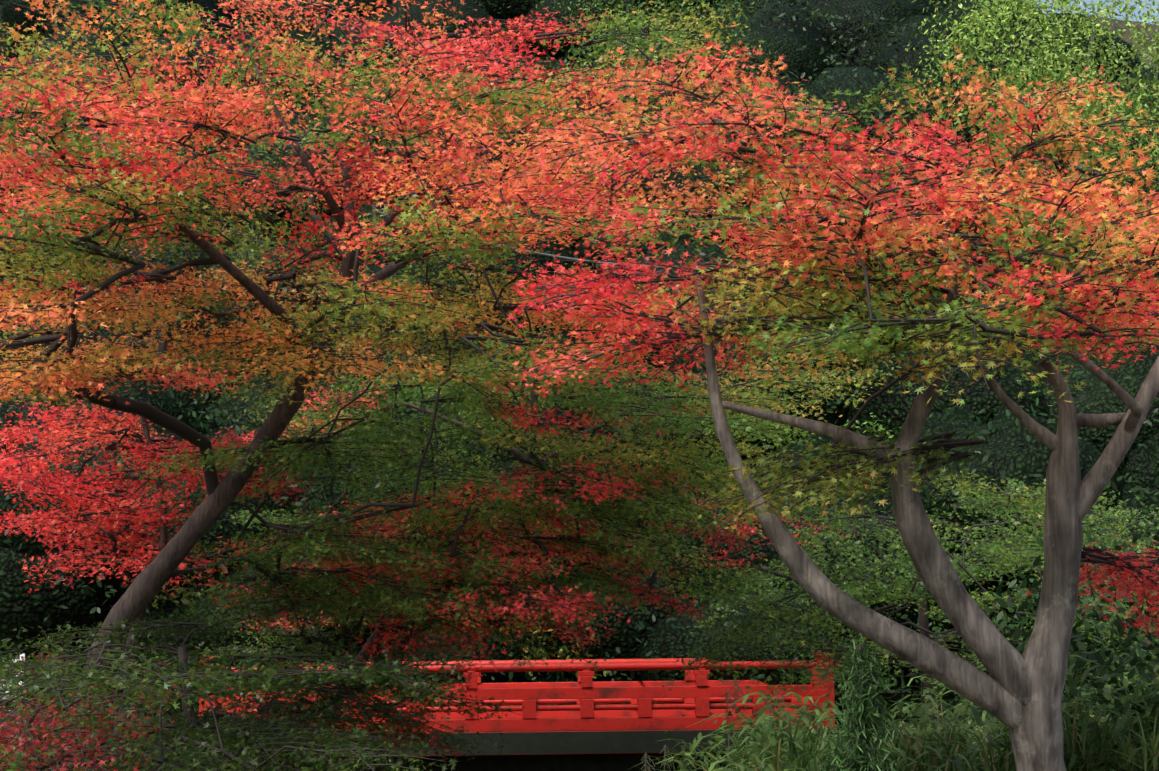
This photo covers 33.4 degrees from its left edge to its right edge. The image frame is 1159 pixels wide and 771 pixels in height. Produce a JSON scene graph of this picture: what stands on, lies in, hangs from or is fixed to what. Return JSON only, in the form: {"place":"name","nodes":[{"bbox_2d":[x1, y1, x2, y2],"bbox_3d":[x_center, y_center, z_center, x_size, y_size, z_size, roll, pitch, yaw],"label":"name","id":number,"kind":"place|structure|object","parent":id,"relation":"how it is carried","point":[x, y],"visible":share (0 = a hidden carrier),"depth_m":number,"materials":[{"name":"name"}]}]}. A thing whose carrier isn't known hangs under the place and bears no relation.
{"place":"outdoors","nodes":[
{"label":"outdoors","id":0,"kind":"place"},
{"bbox_2d":[0,15,1158,770],"bbox_3d":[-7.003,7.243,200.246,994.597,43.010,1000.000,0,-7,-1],"label":"ground","id":1,"kind":"structure","parent":0,"point":[906,679],"depth_m":35.75,"materials":[{"name":"plant"}]},
{"bbox_2d":[1,654,24,722],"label":"sign board","id":2,"kind":"object","parent":1,"relation":"on","point":[23,655],"visible":0.12,"depth_m":29.66,"materials":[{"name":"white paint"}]},
{"bbox_2d":[0,397,315,757],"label":"maple","id":3,"kind":"object","parent":1,"relation":"on","point":[57,489],"depth_m":22.24,"materials":[{"name":"red plant"}]},
{"bbox_2d":[0,613,523,770],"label":"shrub","id":4,"kind":"object","parent":1,"relation":"on","point":[205,687],"depth_m":18.14,"materials":[{"name":"green plant"}]},
{"bbox_2d":[0,0,808,770],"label":"maple","id":5,"kind":"object","parent":1,"relation":"on","point":[238,102],"depth_m":19.70,"materials":[{"name":"plant"}]},
{"bbox_2d":[195,650,838,770],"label":"bridge","id":6,"kind":"structure","parent":1,"relation":"on","point":[585,733],"depth_m":30.80,"materials":[{"name":"paint"}]},
{"bbox_2d":[141,313,900,770],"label":"maple","id":7,"kind":"object","parent":1,"relation":"on","point":[469,573],"depth_m":23.82,"materials":[{"name":"green plant"}]},
{"bbox_2d":[0,0,1158,721],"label":"trees","id":8,"kind":"object","parent":1,"relation":"on","point":[1010,456],"depth_m":38.97,"materials":[{"name":"plant"}]},
{"bbox_2d":[641,683,785,770],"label":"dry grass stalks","id":9,"kind":"object","parent":1,"relation":"on","point":[733,705],"visible":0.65,"depth_m":28.38,"materials":[{"name":"brown plant"}]},
{"bbox_2d":[458,24,1158,770],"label":"maple tree","id":10,"kind":"object","parent":1,"relation":"on","point":[1086,226],"depth_m":13.53,"materials":[{"name":"plant"}]},
{"bbox_2d":[507,519,1158,770],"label":"shrub leaves","id":11,"kind":"object","parent":1,"relation":"on","point":[1119,671],"visible":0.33,"depth_m":17.59,"materials":[{"name":"green plant"}]},
{"bbox_2d":[820,632,907,770],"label":"leafy plant","id":12,"kind":"object","parent":1,"relation":"on","point":[864,707],"depth_m":12.79,"materials":[{"name":"green plant"}]},
{"bbox_2d":[632,645,1158,770],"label":"grass","id":13,"kind":"structure","parent":1,"relation":"on","point":[791,754],"depth_m":15.73,"materials":[{"name":"green plant"}]},
{"bbox_2d":[879,672,920,692],"bbox_3d":[7.908,5.959,37.255,6.356,0.980,1.608,2,-7,-19],"label":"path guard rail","id":14,"kind":"object","parent":1,"relation":"on","point":[909,674],"depth_m":35.77,"materials":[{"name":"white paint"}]},
{"bbox_2d":[661,467,1158,740],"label":"shrub","id":15,"kind":"object","parent":1,"relation":"on","point":[756,623],"depth_m":26.26,"materials":[{"name":"green plant"}]},
{"bbox_2d":[1061,0,1095,123],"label":"hillside tree trunks","id":16,"kind":"object","parent":1,"relation":"on","point":[1091,39],"visible":0.06,"depth_m":50.13,"materials":[{"name":"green plant"}]},
{"bbox_2d":[372,210,834,267],"bbox_3d":[0.383,-2.258,29.856,7.156,0.892,0.044,0,-7,-2],"label":"branch","id":17,"kind":"object","parent":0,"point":[538,253],"visible":0.25,"depth_m":29.79,"materials":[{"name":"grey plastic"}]},
{"bbox_2d":[1027,0,1158,24],"label":"sky","id":18,"kind":"structure","parent":0,"point":[1087,2],"materials":[{"name":"white"}]}
]}

